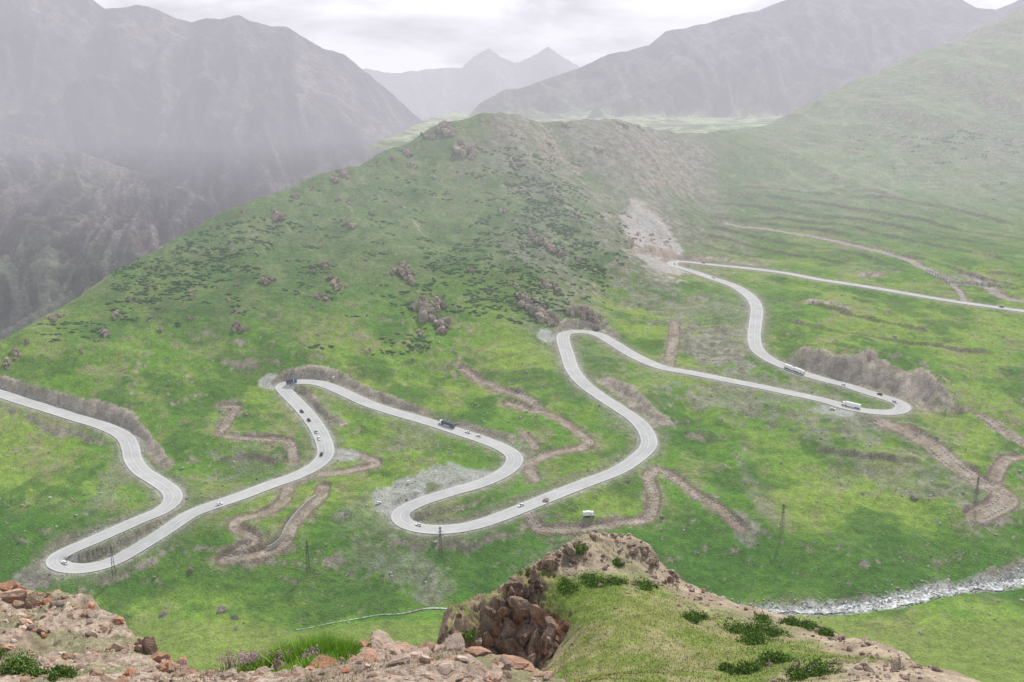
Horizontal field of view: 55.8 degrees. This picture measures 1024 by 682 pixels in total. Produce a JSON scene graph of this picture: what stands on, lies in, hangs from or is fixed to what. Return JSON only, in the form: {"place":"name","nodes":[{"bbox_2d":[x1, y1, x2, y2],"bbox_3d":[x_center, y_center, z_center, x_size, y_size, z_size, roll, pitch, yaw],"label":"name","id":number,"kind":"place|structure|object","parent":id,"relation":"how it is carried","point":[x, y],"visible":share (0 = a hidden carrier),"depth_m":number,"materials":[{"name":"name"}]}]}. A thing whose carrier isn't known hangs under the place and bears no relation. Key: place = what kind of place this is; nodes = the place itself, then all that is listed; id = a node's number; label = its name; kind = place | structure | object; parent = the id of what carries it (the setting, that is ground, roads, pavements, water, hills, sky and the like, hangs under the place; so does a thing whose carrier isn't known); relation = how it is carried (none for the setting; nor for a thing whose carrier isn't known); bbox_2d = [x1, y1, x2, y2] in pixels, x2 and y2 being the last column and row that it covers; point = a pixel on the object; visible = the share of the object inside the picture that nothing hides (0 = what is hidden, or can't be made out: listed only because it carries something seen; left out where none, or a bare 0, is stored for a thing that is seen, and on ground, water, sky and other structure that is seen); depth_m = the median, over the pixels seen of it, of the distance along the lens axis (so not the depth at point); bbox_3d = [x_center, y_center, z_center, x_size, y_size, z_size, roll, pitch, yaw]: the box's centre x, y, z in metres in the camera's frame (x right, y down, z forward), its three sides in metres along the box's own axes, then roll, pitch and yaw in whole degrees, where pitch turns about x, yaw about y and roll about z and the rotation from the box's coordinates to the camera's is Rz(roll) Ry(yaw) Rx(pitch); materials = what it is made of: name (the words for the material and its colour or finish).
{"place":"outdoors","nodes":[
{"label":"outdoors","id":0,"kind":"place"},
{"bbox_2d":[0,130,220,339],"bbox_3d":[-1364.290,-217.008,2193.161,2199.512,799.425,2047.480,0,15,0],"label":"mountain spur","id":1,"kind":"structure","parent":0,"point":[74,224],"depth_m":2251.21,"materials":[{"name":"grey stone"}]},
{"bbox_2d":[0,0,421,211],"bbox_3d":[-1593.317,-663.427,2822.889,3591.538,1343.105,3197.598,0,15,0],"label":"mountain range","id":2,"kind":"structure","parent":0,"point":[222,114],"depth_m":2807.00,"materials":[{"name":"grey stone"}]},
{"bbox_2d":[0,592,565,681],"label":"ground","id":3,"kind":"structure","parent":0,"point":[41,646],"depth_m":20.53,"materials":[{"name":"brown stone"}]},
{"bbox_2d":[11,590,470,681],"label":"wild grass clump","id":4,"kind":"object","parent":3,"relation":"on","point":[335,649],"visible":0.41,"depth_m":13.49,"materials":[{"name":"green plant"}]},
{"bbox_2d":[214,644,327,671],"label":"wildflowers","id":5,"kind":"object","parent":3,"relation":"on","point":[241,660],"visible":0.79,"depth_m":14.13,"materials":[{"name":"purple plant"}]},
{"bbox_2d":[0,580,553,681],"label":"foreground rocks","id":6,"kind":"object","parent":3,"relation":"on","point":[14,593],"visible":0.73,"depth_m":13.82,"materials":[{"name":"brown stone"}]},
{"bbox_2d":[0,582,564,681],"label":"loose stones","id":7,"kind":"object","parent":3,"relation":"on","point":[241,675],"visible":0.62,"depth_m":16.35,"materials":[{"name":"brown stone"}]},
{"bbox_2d":[0,541,846,681],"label":"shrubs","id":8,"kind":"object","parent":3,"relation":"on","point":[21,665],"visible":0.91,"depth_m":66.41,"materials":[{"name":"green plant"}]},
{"bbox_2d":[363,47,579,120],"bbox_3d":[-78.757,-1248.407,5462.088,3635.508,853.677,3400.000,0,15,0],"label":"distant peaks","id":9,"kind":"object","parent":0,"point":[473,83],"visible":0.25,"depth_m":5931.83,"materials":[{"name":"grey stone"}]},
{"bbox_2d":[0,7,1023,681],"bbox_3d":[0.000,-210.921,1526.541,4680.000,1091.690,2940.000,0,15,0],"label":"terrain","id":10,"kind":"structure","parent":0,"point":[812,189],"depth_m":817.25,"materials":[{"name":"green plant"}]},
{"bbox_2d":[108,547,116,578],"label":"power pylon","id":11,"kind":"object","parent":10,"relation":"on","point":[111,561],"visible":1,"depth_m":585.80,"materials":[{"name":"grey metal"}]},
{"bbox_2d":[216,406,288,447],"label":"concrete footings","id":12,"kind":"object","parent":10,"relation":"on","point":[249,439],"visible":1,"depth_m":732.28,"materials":[{"name":"concrete"}]},
{"bbox_2d":[221,405,293,445],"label":"concrete footings","id":13,"kind":"object","parent":10,"relation":"on","point":[246,437],"visible":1,"depth_m":735.81,"materials":[{"name":"concrete"}]},
{"bbox_2d":[267,494,315,549],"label":"retaining wall","id":14,"kind":"structure","parent":10,"relation":"on","point":[289,522],"depth_m":634.80,"materials":[{"name":"concrete"}]},
{"bbox_2d":[303,542,310,572],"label":"power pylon","id":15,"kind":"object","parent":10,"relation":"on","point":[306,549],"visible":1,"depth_m":597.30,"materials":[{"name":"grey metal"}]},
{"bbox_2d":[1,120,671,369],"bbox_3d":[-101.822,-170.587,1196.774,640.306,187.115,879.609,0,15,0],"label":"rock outcrops","id":16,"kind":"object","parent":10,"relation":"on","point":[427,310],"visible":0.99,"depth_m":969.60,"materials":[{"name":"stone"}]},
{"bbox_2d":[438,527,442,556],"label":"power pylon","id":17,"kind":"object","parent":10,"relation":"on","point":[439,528],"visible":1,"depth_m":611.17,"materials":[{"name":"grey metal"}]},
{"bbox_2d":[466,369,541,408],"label":"concrete footings","id":18,"kind":"object","parent":10,"relation":"on","point":[501,388],"visible":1,"depth_m":820.50,"materials":[{"name":"concrete"}]},
{"bbox_2d":[0,270,1023,663],"bbox_3d":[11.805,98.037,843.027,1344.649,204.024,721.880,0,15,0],"label":"boulders","id":19,"kind":"object","parent":10,"relation":"on","point":[222,608],"visible":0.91,"depth_m":645.00,"materials":[{"name":"grey stone"}]},
{"bbox_2d":[36,128,1023,355],"bbox_3d":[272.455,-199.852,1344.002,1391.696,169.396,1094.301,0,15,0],"label":"juniper shrubs","id":20,"kind":"object","parent":10,"relation":"on","point":[420,339],"visible":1,"depth_m":1024.95,"materials":[{"name":"green plant"}]},
{"bbox_2d":[583,510,594,516],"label":"parked truck","id":21,"kind":"object","parent":10,"relation":"on","point":[587,513],"visible":1,"depth_m":644.76,"materials":[{"name":"white paint"}]},
{"bbox_2d":[528,471,733,531],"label":"concrete footings","id":22,"kind":"object","parent":10,"relation":"on","point":[652,515],"visible":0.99,"depth_m":651.79,"materials":[{"name":"grey concrete"}]},
{"bbox_2d":[531,468,738,529],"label":"concrete footings","id":23,"kind":"object","parent":10,"relation":"on","point":[632,520],"visible":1,"depth_m":648.71,"materials":[{"name":"grey concrete"}]},
{"bbox_2d":[779,504,785,534],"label":"power pylon","id":24,"kind":"object","parent":10,"relation":"on","point":[782,510],"visible":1,"depth_m":632.46,"materials":[{"name":"grey metal"}]},
{"bbox_2d":[926,269,950,283],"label":"retaining wall","id":25,"kind":"structure","parent":10,"relation":"on","point":[944,277],"depth_m":1149.38,"materials":[{"name":"concrete"}]},
{"bbox_2d":[928,446,998,511],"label":"concrete footings","id":26,"kind":"object","parent":10,"relation":"on","point":[969,479],"visible":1,"depth_m":698.02,"materials":[{"name":"concrete"}]},
{"bbox_2d":[934,443,1013,518],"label":"concrete footings","id":27,"kind":"object","parent":10,"relation":"on","point":[980,479],"visible":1,"depth_m":700.52,"materials":[{"name":"grey concrete"}]},
{"bbox_2d":[973,477,979,505],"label":"power pylon","id":28,"kind":"object","parent":10,"relation":"on","point":[977,489],"visible":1,"depth_m":672.06,"materials":[{"name":"grey metal"}]},
{"bbox_2d":[0,261,1023,572],"bbox_3d":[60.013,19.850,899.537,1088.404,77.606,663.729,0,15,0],"label":"mountain road","id":29,"kind":"structure","parent":0,"point":[170,501],"depth_m":729.82,"materials":[{"name":"grey asphalt"}]},
{"bbox_2d":[286,378,296,384],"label":"semi truck","id":30,"kind":"object","parent":29,"relation":"on","point":[289,381],"visible":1,"depth_m":810.36,"materials":[{"name":"blue paint"}]},
{"bbox_2d":[438,419,455,427],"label":"semi truck","id":31,"kind":"object","parent":29,"relation":"on","point":[448,423],"visible":1,"depth_m":754.83,"materials":[{"name":"white paint"}]},
{"bbox_2d":[3,264,918,567],"bbox_3d":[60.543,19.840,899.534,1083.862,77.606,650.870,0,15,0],"label":"road centre line","id":32,"kind":"object","parent":29,"relation":"on","point":[417,418],"visible":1,"depth_m":718.43,"materials":[{"name":"white paint"}]},
{"bbox_2d":[25,264,948,572],"bbox_3d":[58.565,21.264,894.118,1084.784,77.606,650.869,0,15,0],"label":"road edge line","id":33,"kind":"object","parent":29,"relation":"on","point":[417,498],"visible":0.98,"depth_m":718.72,"materials":[{"name":"white paint"}]},
{"bbox_2d":[2,266,983,563],"bbox_3d":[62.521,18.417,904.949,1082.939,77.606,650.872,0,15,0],"label":"road edge line","id":34,"kind":"object","parent":29,"relation":"on","point":[472,432],"visible":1,"depth_m":735.50,"materials":[{"name":"white paint"}]},
{"bbox_2d":[784,363,793,370],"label":"semi truck","id":35,"kind":"object","parent":29,"relation":"on","point":[788,366],"visible":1,"depth_m":868.70,"materials":[{"name":"white paint"}]},
{"bbox_2d":[794,367,804,374],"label":"semi truck","id":36,"kind":"object","parent":29,"relation":"on","point":[801,371],"visible":1,"depth_m":861.38,"materials":[{"name":"white paint"}]},
{"bbox_2d":[842,401,860,408],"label":"semi truck","id":37,"kind":"object","parent":29,"relation":"on","point":[856,405],"visible":1,"depth_m":802.13,"materials":[{"name":"white paint"}]},
{"bbox_2d":[94,0,1017,72],"label":"sky","id":38,"kind":"structure","parent":0,"point":[390,36],"materials":[{"name":"white"}]},
{"bbox_2d":[296,578,1023,629],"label":"stream","id":39,"kind":"structure","parent":0,"point":[885,605],"depth_m":578.36,"materials":[{"name":"white liquid"}]},
{"bbox_2d":[366,0,1023,147],"bbox_3d":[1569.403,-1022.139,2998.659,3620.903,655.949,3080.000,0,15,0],"label":"mountain range","id":40,"kind":"structure","parent":0,"point":[767,65],"depth_m":3197.48,"materials":[{"name":"grey stone"}]},
{"bbox_2d":[436,533,980,681],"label":"rocky spur","id":41,"kind":"structure","parent":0,"point":[472,610],"depth_m":69.49,"materials":[{"name":"green plant"}]},
{"bbox_2d":[437,530,942,681],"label":"crag rocks","id":42,"kind":"object","parent":41,"relation":"on","point":[533,638],"visible":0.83,"depth_m":76.22,"materials":[{"name":"brown stone"}]},
{"bbox_2d":[539,569,907,681],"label":"spur grass","id":43,"kind":"structure","parent":41,"relation":"on","point":[658,672],"depth_m":64.87,"materials":[{"name":"green plant"}]}
]}

